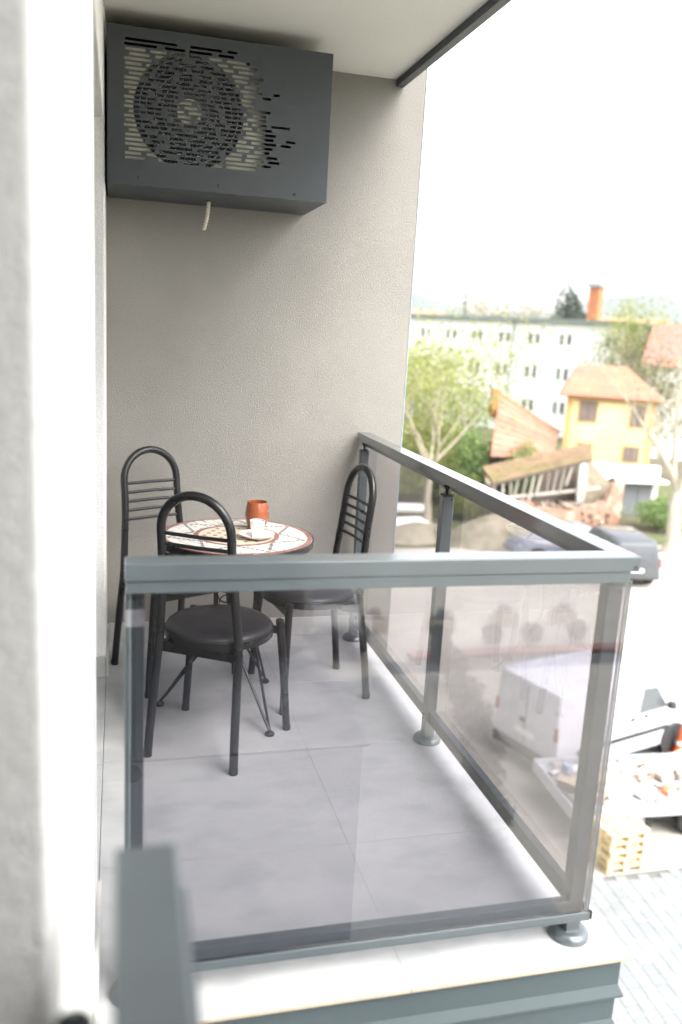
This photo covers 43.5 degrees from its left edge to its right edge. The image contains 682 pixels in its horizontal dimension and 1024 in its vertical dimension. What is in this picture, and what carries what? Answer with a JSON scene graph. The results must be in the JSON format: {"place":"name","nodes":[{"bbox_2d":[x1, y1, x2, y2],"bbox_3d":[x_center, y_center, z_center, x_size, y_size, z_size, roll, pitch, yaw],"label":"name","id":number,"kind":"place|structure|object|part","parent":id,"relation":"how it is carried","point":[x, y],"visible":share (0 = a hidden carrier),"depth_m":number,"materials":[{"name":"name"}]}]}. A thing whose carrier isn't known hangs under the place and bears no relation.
{"place":"outdoors","nodes":[
{"label":"outdoors","id":0,"kind":"place"},
{"bbox_2d":[397,503,423,511],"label":"concrete slab","id":1,"kind":"structure","parent":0,"point":[409,507],"depth_m":41.03,"materials":[{"name":"grey concrete"}]},
{"bbox_2d":[411,309,442,313],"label":"distant house","id":2,"kind":"structure","parent":0,"point":[424,311],"depth_m":177.35,"materials":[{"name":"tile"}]},
{"bbox_2d":[387,546,681,878],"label":"yard","id":3,"kind":"structure","parent":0,"point":[489,632],"depth_m":23.90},
{"bbox_2d":[0,0,632,1023],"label":"apartment building","id":4,"kind":"structure","parent":3,"relation":"on","point":[232,362],"depth_m":2.85,"materials":[{"name":"grey paint"}]},
{"bbox_2d":[54,843,201,1023],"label":"balcony railing","id":5,"kind":"object","parent":4,"relation":"on","point":[154,977],"visible":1,"depth_m":0.69,"materials":[{"name":"grey metal"}]},
{"bbox_2d":[111,446,233,697],"bbox_3d":[-0.739,0.229,3.736,0.468,0.987,0.442,-7,16,-41],"label":"chair","id":6,"kind":"object","parent":4,"relation":"on","point":[125,483],"visible":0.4,"depth_m":3.75,"materials":[{"name":"black metal"}]},
{"bbox_2d":[144,491,290,775],"bbox_3d":[-0.451,0.376,3.117,0.468,0.987,0.442,7,12,16],"label":"chair","id":7,"kind":"object","parent":4,"relation":"on","point":[226,632],"visible":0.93,"depth_m":3.00,"materials":[{"name":"black metal"}]},
{"bbox_2d":[107,22,332,214],"bbox_3d":[-0.517,-1.596,3.561,0.875,0.564,0.444,0,12,-15],"label":"air conditioner cover","id":8,"kind":"object","parent":4,"relation":"attached to","point":[299,82],"visible":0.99,"depth_m":3.37,"materials":[{"name":"grey metal"}]},
{"bbox_2d":[124,47,266,171],"bbox_3d":[-0.625,-1.562,3.507,0.610,0.504,0.334,0,12,-15],"label":"air conditioner","id":9,"kind":"object","parent":8,"relation":"in","point":[190,108],"visible":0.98,"depth_m":3.37,"materials":[{"name":"beige paint"}]},
{"bbox_2d":[202,200,210,230],"bbox_3d":[-0.575,-1.265,3.648,0.038,0.125,0.020,0,12,-15],"label":"drain hose","id":10,"kind":"object","parent":8,"relation":"hanging from","point":[207,212],"visible":1,"depth_m":3.64,"materials":[{"name":"white plastic"}]},
{"bbox_2d":[157,518,313,736],"bbox_3d":[-0.430,0.444,3.434,0.608,0.725,0.607,0,12,-15],"label":"bistro table","id":11,"kind":"object","parent":4,"relation":"on","point":[287,539],"visible":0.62,"depth_m":3.33,"materials":[{"name":"tile"}]},
{"bbox_2d":[245,500,268,528],"bbox_3d":[-0.340,0.014,3.460,0.097,0.114,0.097,0,12,-15],"label":"terracotta flower pot","id":12,"kind":"object","parent":11,"relation":"on","point":[256,509],"visible":0.72,"depth_m":3.42,"materials":[{"name":"orange ceramic"}]},
{"bbox_2d":[239,529,274,539],"bbox_3d":[-0.327,0.092,3.324,0.138,0.019,0.138,0,12,-15],"label":"saucer","id":13,"kind":"object","parent":11,"relation":"on","point":[266,534],"visible":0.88,"depth_m":3.33,"materials":[{"name":"white ceramic"}]},
{"bbox_2d":[250,519,264,536],"bbox_3d":[-0.326,0.063,3.322,0.058,0.065,0.066,0,12,-15],"label":"coffee cup","id":14,"kind":"object","parent":13,"relation":"on","point":[257,527],"visible":0.98,"depth_m":3.30,"materials":[{"name":"white ceramic"}]},
{"bbox_2d":[248,463,376,715],"bbox_3d":[-0.116,0.285,3.636,0.442,0.987,0.468,-2,13,-23],"label":"chair","id":15,"kind":"object","parent":4,"relation":"on","point":[285,603],"visible":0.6,"depth_m":3.56,"materials":[{"name":"black metal"}]},
{"bbox_2d":[109,432,641,1002],"bbox_3d":[-0.185,0.369,3.073,1.230,1.049,2.330,0,12,-15],"label":"balcony railing","id":16,"kind":"object","parent":4,"relation":"on","point":[609,568],"visible":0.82,"depth_m":2.08,"materials":[{"name":"grey metal"}]},
{"bbox_2d":[503,521,591,551],"bbox_3d":[8.562,1.183,33.442,4.200,1.510,1.796,1,12,-11],"label":"parked car","id":17,"kind":"object","parent":3,"relation":"on","point":[528,542],"visible":0.34,"depth_m":32.70,"materials":[{"name":"silver metal"}]},
{"bbox_2d":[492,649,681,762],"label":"panel van","id":18,"kind":"object","parent":3,"relation":"on","point":[540,703],"visible":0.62,"depth_m":17.05,"materials":[{"name":"white metal"}]},
{"bbox_3d":[6.403,3.790,17.440,0.817,0.519,0.055,-4,14,-31],"label":"side window","id":19,"kind":"part","parent":18,"relation":"part of","materials":[{"name":"grey glass"}]},
{"bbox_2d":[532,753,681,836],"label":"flatbed trailer","id":20,"kind":"object","parent":3,"relation":"on","point":[646,814],"visible":0.22,"depth_m":14.90,"materials":[{"name":"white metal"}]},
{"bbox_2d":[547,755,681,805],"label":"rubble","id":21,"kind":"object","parent":20,"relation":"on","point":[620,790],"visible":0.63,"depth_m":15.31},
{"bbox_2d":[560,761,572,775],"bbox_3d":[4.107,4.668,15.565,0.130,0.192,0.174,-5,14,-34],"label":"scrap sheet","id":22,"kind":"object","parent":21,"relation":"on","point":[566,767],"visible":1,"depth_m":15.51,"materials":[{"name":"white"}]},
{"bbox_2d":[558,771,617,786],"bbox_3d":[4.383,4.736,15.174,0.950,0.146,0.488,-3,13,-26],"label":"board","id":23,"kind":"object","parent":21,"relation":"on","point":[571,781],"visible":0.51,"depth_m":15.12,"materials":[{"name":"beige wood"}]},
{"bbox_2d":[633,786,651,799],"bbox_3d":[5.248,4.895,14.892,0.340,0.074,0.198,-8,17,-44],"label":"scrap sheet","id":24,"kind":"object","parent":21,"relation":"on","point":[641,792],"visible":1,"depth_m":14.86,"materials":[{"name":"white"}]},
{"bbox_2d":[633,749,681,775],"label":"board","id":25,"kind":"object","parent":21,"relation":"on","point":[658,763],"visible":1,"depth_m":15.78,"materials":[{"name":"white wood"}]},
{"bbox_2d":[661,786,669,795],"bbox_3d":[5.687,4.889,14.990,0.124,0.082,0.200,6,12,15],"label":"scrap sheet","id":26,"kind":"object","parent":21,"relation":"on","point":[665,790],"visible":1,"depth_m":14.94,"materials":[{"name":"orange"}]},
{"bbox_2d":[589,851,645,875],"bbox_3d":[4.526,5.710,14.107,0.738,0.144,0.600,-1,13,-18],"label":"pallet","id":27,"kind":"object","parent":3,"relation":"on","point":[640,866],"visible":0.4,"depth_m":13.87,"materials":[{"name":"brown wood"}]},
{"bbox_2d":[589,840,644,868],"bbox_3d":[4.501,5.566,14.063,0.738,0.144,0.600,-2,13,-22],"label":"pallet","id":28,"kind":"object","parent":27,"relation":"on","point":[622,859],"visible":0.41,"depth_m":13.83,"materials":[{"name":"brown wood"}]},
{"bbox_2d":[591,829,648,860],"bbox_3d":[4.537,5.427,14.019,0.738,0.144,0.600,-1,13,-21],"label":"pallet","id":29,"kind":"object","parent":28,"relation":"on","point":[625,852],"visible":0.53,"depth_m":13.79,"materials":[{"name":"brown wood"}]},
{"bbox_2d":[592,820,648,851],"bbox_3d":[4.540,5.280,13.998,0.738,0.144,0.600,-1,13,-18],"label":"pallet","id":30,"kind":"object","parent":29,"relation":"on","point":[625,843],"visible":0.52,"depth_m":13.78,"materials":[{"name":"brown wood"}]},
{"bbox_2d":[593,810,650,844],"bbox_3d":[4.543,5.138,13.958,0.738,0.144,0.600,-2,13,-22],"label":"pallet","id":31,"kind":"object","parent":30,"relation":"on","point":[619,826],"visible":0.94,"depth_m":13.84,"materials":[{"name":"brown wood"}]},
{"bbox_2d":[588,525,661,583],"bbox_3d":[10.190,1.405,32.101,1.916,1.810,4.568,2,12,-5],"label":"parked car","id":32,"kind":"object","parent":3,"relation":"on","point":[638,543],"visible":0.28,"depth_m":29.99,"materials":[{"name":"grey metal"}]},
{"bbox_3d":[9.415,1.014,31.402,0.100,0.480,2.546,2,12,-5],"label":"side window","id":33,"kind":"part","parent":32,"relation":"part of","materials":[{"name":"grey glass"}]},
{"bbox_2d":[601,334,681,554],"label":"tree","id":34,"kind":"object","parent":3,"relation":"on","point":[671,544],"visible":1,"depth_m":35.15,"materials":[{"name":"beige plant"}]},
{"bbox_2d":[395,419,681,547],"bbox_3d":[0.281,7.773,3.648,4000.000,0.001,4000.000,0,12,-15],"label":"ground","id":35,"kind":"structure","parent":0,"point":[656,535],"depth_m":43.21,"materials":[{"name":"soil"}]},
{"bbox_2d":[396,516,429,525],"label":"concrete slab","id":36,"kind":"structure","parent":35,"relation":"on","point":[401,520],"depth_m":38.15,"materials":[{"name":"grey concrete"}]},
{"bbox_2d":[395,521,452,545],"bbox_3d":[3.563,0.717,36.275,3.875,0.598,3.258,0,12,-15],"label":"sand mound","id":37,"kind":"object","parent":35,"relation":"on","point":[414,533],"visible":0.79,"depth_m":35.29,"materials":[{"name":"beige sand"}]},
{"bbox_2d":[399,413,474,502],"bbox_3d":[4.453,-2.732,43.186,4.769,4.570,4.571,0,12,-15],"label":"tree","id":38,"kind":"object","parent":35,"relation":"on","point":[406,474],"visible":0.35,"depth_m":42.24,"materials":[{"name":"green plant"}]},
{"bbox_2d":[403,307,502,445],"bbox_3d":[2.956,-5.883,46.489,10.930,10.260,10.254,8,13,20],"label":"tree","id":39,"kind":"object","parent":35,"relation":"on","point":[417,379],"visible":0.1,"depth_m":43.35,"materials":[{"name":"green plant"}]},
{"bbox_2d":[442,473,488,519],"bbox_3d":[6.015,-0.669,39.691,2.349,2.218,2.296,13,16,40],"label":"garden bush","id":40,"kind":"object","parent":35,"relation":"on","point":[461,505],"visible":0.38,"depth_m":39.56,"materials":[{"name":"green plant"}]},
{"bbox_2d":[459,289,472,314],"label":"utility pole","id":41,"kind":"object","parent":35,"relation":"on","point":[466,296],"visible":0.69,"depth_m":105.60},
{"bbox_2d":[439,428,493,484],"bbox_3d":[6.188,-2.195,42.702,2.597,3.912,2.441,0,12,-15],"label":"dense shrub","id":42,"kind":"object","parent":35,"relation":"on","point":[471,463],"visible":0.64,"depth_m":42.02,"materials":[{"name":"green plant"}]},
{"bbox_2d":[406,375,543,440],"bbox_3d":[6.513,-4.795,48.799,9.580,6.564,7.615,-3,13,-26],"label":"tree","id":43,"kind":"object","parent":35,"relation":"on","point":[481,420],"visible":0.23,"depth_m":47.38,"materials":[{"name":"green plant"}]},
{"bbox_2d":[446,270,523,315],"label":"poplar tree","id":44,"kind":"object","parent":35,"relation":"on","point":[482,310],"visible":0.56,"depth_m":118.18,"materials":[{"name":"green plant"}]},
{"bbox_2d":[450,514,529,550],"bbox_3d":[6.267,0.641,35.903,4.409,1.197,3.796,0,12,-15],"label":"sand mound","id":45,"kind":"object","parent":35,"relation":"on","point":[492,532],"visible":0.67,"depth_m":34.91,"materials":[{"name":"beige sand"}]},
{"bbox_2d":[402,282,585,522],"bbox_3d":[4.112,-4.930,39.024,10.965,10.571,9.729,-6,15,-36],"label":"tree","id":46,"kind":"object","parent":35,"relation":"on","point":[436,412],"visible":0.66,"depth_m":37.72,"materials":[{"name":"green plant"}]},
{"bbox_2d":[450,388,559,496],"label":"red roof house","id":47,"kind":"structure","parent":35,"relation":"on","point":[530,426],"depth_m":42.97,"materials":[{"name":"tile"}]},
{"bbox_2d":[474,277,548,317],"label":"poplar tree","id":48,"kind":"object","parent":35,"relation":"on","point":[521,308],"visible":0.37,"depth_m":119.08,"materials":[{"name":"green plant"}]},
{"bbox_2d":[499,441,539,500],"bbox_3d":[8.812,-1.694,41.828,2.140,3.585,2.112,0,12,-15],"label":"ivy bush","id":49,"kind":"object","parent":35,"relation":"on","point":[524,454],"visible":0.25,"depth_m":41.63,"materials":[{"name":"green plant"}]},
{"bbox_2d":[404,283,652,436],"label":"apartment block","id":50,"kind":"structure","parent":35,"relation":"on","point":[554,401],"depth_m":77.94,"materials":[{"name":"paint"}]},
{"bbox_2d":[420,327,425,336],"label":"window","id":51,"kind":"structure","parent":50,"relation":"in","point":[423,331],"depth_m":85.41,"materials":[{"name":"grey glass"}]},
{"bbox_2d":[426,328,431,337],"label":"window","id":52,"kind":"structure","parent":50,"relation":"in","point":[427,336],"depth_m":84.97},
{"bbox_2d":[446,328,450,338],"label":"window","id":53,"kind":"structure","parent":50,"relation":"in","point":[447,331],"depth_m":83.51,"materials":[{"name":"grey glass"}]},
{"bbox_2d":[452,329,456,338],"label":"window","id":54,"kind":"structure","parent":50,"relation":"in","point":[455,330],"depth_m":83.05,"materials":[{"name":"grey glass"}]},
{"bbox_2d":[471,330,476,339],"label":"window","id":55,"kind":"structure","parent":50,"relation":"in","point":[474,331],"depth_m":81.65,"materials":[{"name":"grey glass"}]},
{"bbox_2d":[478,330,483,340],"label":"window","id":56,"kind":"structure","parent":50,"relation":"in","point":[482,331],"depth_m":81.18,"materials":[{"name":"grey glass"}]},
{"bbox_2d":[495,363,500,374],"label":"window","id":57,"kind":"structure","parent":50,"relation":"in","point":[499,365],"depth_m":80.40,"materials":[{"name":"grey glass"}]},
{"bbox_2d":[498,331,503,341],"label":"window","id":58,"kind":"structure","parent":50,"relation":"in","point":[500,339],"depth_m":79.80,"materials":[{"name":"grey glass"}]},
{"bbox_2d":[502,364,507,375],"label":"window","id":59,"kind":"structure","parent":50,"relation":"in","point":[506,368],"depth_m":79.97,"materials":[{"name":"grey glass"}]},
{"bbox_2d":[505,331,510,341],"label":"window","id":60,"kind":"structure","parent":50,"relation":"in","point":[506,336],"depth_m":79.38,"materials":[{"name":"grey glass"}]},
{"bbox_2d":[524,365,530,377],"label":"window","id":61,"kind":"structure","parent":50,"relation":"in","point":[528,370],"depth_m":78.49,"materials":[{"name":"grey glass"}]},
{"bbox_2d":[527,333,533,343],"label":"window","id":62,"kind":"structure","parent":50,"relation":"in","point":[530,337],"depth_m":77.88,"materials":[{"name":"grey glass"}]},
{"bbox_2d":[528,398,533,410],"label":"window","id":63,"kind":"structure","parent":50,"relation":"in","point":[531,404],"depth_m":78.68,"materials":[{"name":"grey glass"}]},
{"bbox_2d":[531,366,537,377],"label":"window","id":64,"kind":"structure","parent":50,"relation":"in","point":[533,375],"depth_m":78.07,"materials":[{"name":"grey glass"}]},
{"bbox_2d":[534,333,540,343],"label":"window","id":65,"kind":"structure","parent":50,"relation":"in","point":[538,334],"depth_m":77.43,"materials":[{"name":"grey glass"}]},
{"bbox_2d":[551,401,557,413],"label":"window","id":66,"kind":"structure","parent":50,"relation":"in","point":[554,403],"depth_m":77.20,"materials":[{"name":"grey glass"}]},
{"bbox_2d":[555,367,561,379],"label":"window","id":67,"kind":"structure","parent":50,"relation":"in","point":[558,370],"depth_m":76.59,"materials":[{"name":"grey glass"}]},
{"bbox_2d":[558,334,564,345],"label":"window","id":68,"kind":"structure","parent":50,"relation":"in","point":[561,336],"depth_m":75.97,"materials":[{"name":"grey glass"}]},
{"bbox_2d":[559,401,565,414],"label":"window","id":69,"kind":"structure","parent":50,"relation":"in","point":[562,404],"depth_m":76.75,"materials":[{"name":"grey glass"}]},
{"bbox_2d":[562,368,568,380],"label":"window","id":70,"kind":"structure","parent":50,"relation":"in","point":[565,370],"depth_m":76.13,"materials":[{"name":"grey glass"}]},
{"bbox_2d":[566,334,572,345],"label":"window","id":71,"kind":"structure","parent":50,"relation":"in","point":[569,337],"depth_m":75.52,"materials":[{"name":"grey glass"}]},
{"bbox_2d":[477,443,624,526],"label":"ruined house","id":72,"kind":"structure","parent":35,"relation":"on","point":[557,490],"depth_m":40.00,"materials":[{"name":"wood"}]},
{"bbox_2d":[522,289,584,317],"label":"poplar tree","id":73,"kind":"object","parent":35,"relation":"on","point":[541,310],"visible":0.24,"depth_m":119.77,"materials":[{"name":"green plant"}]},
{"bbox_2d":[551,277,586,319],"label":"conifer tree","id":74,"kind":"object","parent":35,"relation":"on","point":[569,310],"visible":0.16,"depth_m":97.96,"materials":[{"name":"green plant"}]},
{"bbox_2d":[559,364,665,465],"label":"yellow house","id":75,"kind":"structure","parent":35,"relation":"on","point":[587,390],"depth_m":43.48,"materials":[{"name":"paint"}]},
{"bbox_2d":[577,442,592,447],"bbox_3d":[12.489,-3.145,43.932,0.800,0.850,0.090,6,12,15],"label":"window","id":76,"kind":"structure","parent":75,"relation":"in","point":[578,443],"depth_m":43.87,"materials":[{"name":"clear glass"}]},
{"bbox_2d":[577,399,598,422],"bbox_3d":[12.582,-5.150,43.512,0.950,1.150,0.090,6,12,15],"label":"window","id":77,"kind":"structure","parent":75,"relation":"in","point":[588,411],"depth_m":43.48,"materials":[{"name":"brown glass"}]},
{"bbox_2d":[621,445,640,463],"bbox_3d":[14.700,-2.916,43.342,0.850,0.850,0.090,6,12,15],"label":"window","id":78,"kind":"structure","parent":75,"relation":"in","point":[630,454],"depth_m":43.31,"materials":[{"name":"brown glass"}]},
{"bbox_2d":[628,404,646,427],"bbox_3d":[14.902,-4.790,42.916,0.780,1.150,0.090,6,12,15],"label":"window","id":79,"kind":"structure","parent":75,"relation":"in","point":[643,417],"depth_m":42.91,"materials":[{"name":"brown glass"}]},
{"bbox_2d":[575,463,660,514],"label":"garden wall","id":80,"kind":"structure","parent":35,"relation":"on","point":[630,471],"depth_m":43.01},
{"bbox_2d":[554,321,681,452],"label":"tree","id":81,"kind":"object","parent":35,"relation":"on","point":[652,369],"visible":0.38,"depth_m":51.32,"materials":[{"name":"green plant"}]},
{"bbox_2d":[574,280,681,376],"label":"tree","id":82,"kind":"object","parent":35,"relation":"on","point":[626,324],"visible":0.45,"depth_m":69.75,"materials":[{"name":"green plant"}]},
{"bbox_2d":[606,477,668,515],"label":"metal shed","id":83,"kind":"structure","parent":35,"relation":"on","point":[637,490],"depth_m":42.91,"materials":[{"name":"white metal"}]},
{"bbox_2d":[621,483,637,514],"bbox_3d":[14.478,-0.646,42.936,0.710,1.620,0.028,1,12,-9],"label":"door","id":84,"kind":"structure","parent":83,"relation":"in","point":[630,489],"depth_m":42.91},
{"bbox_2d":[635,483,651,514],"bbox_3d":[15.229,-0.628,43.051,0.710,1.620,0.028,1,12,-9],"label":"door","id":85,"kind":"structure","parent":83,"relation":"in","point":[644,490],"depth_m":42.97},
{"bbox_2d":[631,493,681,530],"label":"garden bush","id":86,"kind":"object","parent":35,"relation":"on","point":[656,510],"visible":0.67,"depth_m":39.50,"materials":[{"name":"green plant"}]},
{"bbox_2d":[641,324,681,459],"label":"pink house","id":87,"kind":"structure","parent":35,"relation":"on","point":[671,336],"depth_m":65.89,"materials":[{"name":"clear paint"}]},
{"bbox_2d":[661,381,674,399],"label":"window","id":88,"kind":"structure","parent":87,"relation":"in","point":[670,386],"depth_m":65.12,"materials":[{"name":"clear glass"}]},
{"bbox_2d":[411,290,681,324],"bbox_3d":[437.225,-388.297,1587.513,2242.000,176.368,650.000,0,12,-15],"label":"hills","id":89,"kind":"structure","parent":0,"point":[428,304],"depth_m":1625.19,"materials":[{"name":"green plant"}]},
{"bbox_2d":[413,0,681,315],"label":"sky","id":90,"kind":"structure","parent":0,"point":[552,150],"materials":[{"name":"white"}]},
{"bbox_2d":[601,317,636,320],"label":"distant house","id":91,"kind":"structure","parent":0,"point":[603,318],"depth_m":184.05,"materials":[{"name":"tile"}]},
{"bbox_2d":[584,867,681,1023],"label":"pavement","id":92,"kind":"structure","parent":0,"point":[640,914],"depth_m":12.32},
{"bbox_2d":[625,747,662,754],"bbox_3d":[12.662,5.010,19.890,16.101,0.001,1.192,-1,13,-21],"label":"asphalt strip","id":93,"kind":"object","parent":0,"point":[656,750],"depth_m":18.03,"materials":[{"name":"grey asphalt"}]},
{"bbox_2d":[668,727,681,752],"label":"traffic cone","id":94,"kind":"object","parent":93,"relation":"on","point":[677,745],"visible":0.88,"depth_m":17.86,"materials":[{"name":"orange plastic"}]},
{"bbox_2d":[638,319,666,323],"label":"distant house","id":95,"kind":"structure","parent":0,"point":[653,321],"depth_m":189.96,"materials":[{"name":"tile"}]}
]}

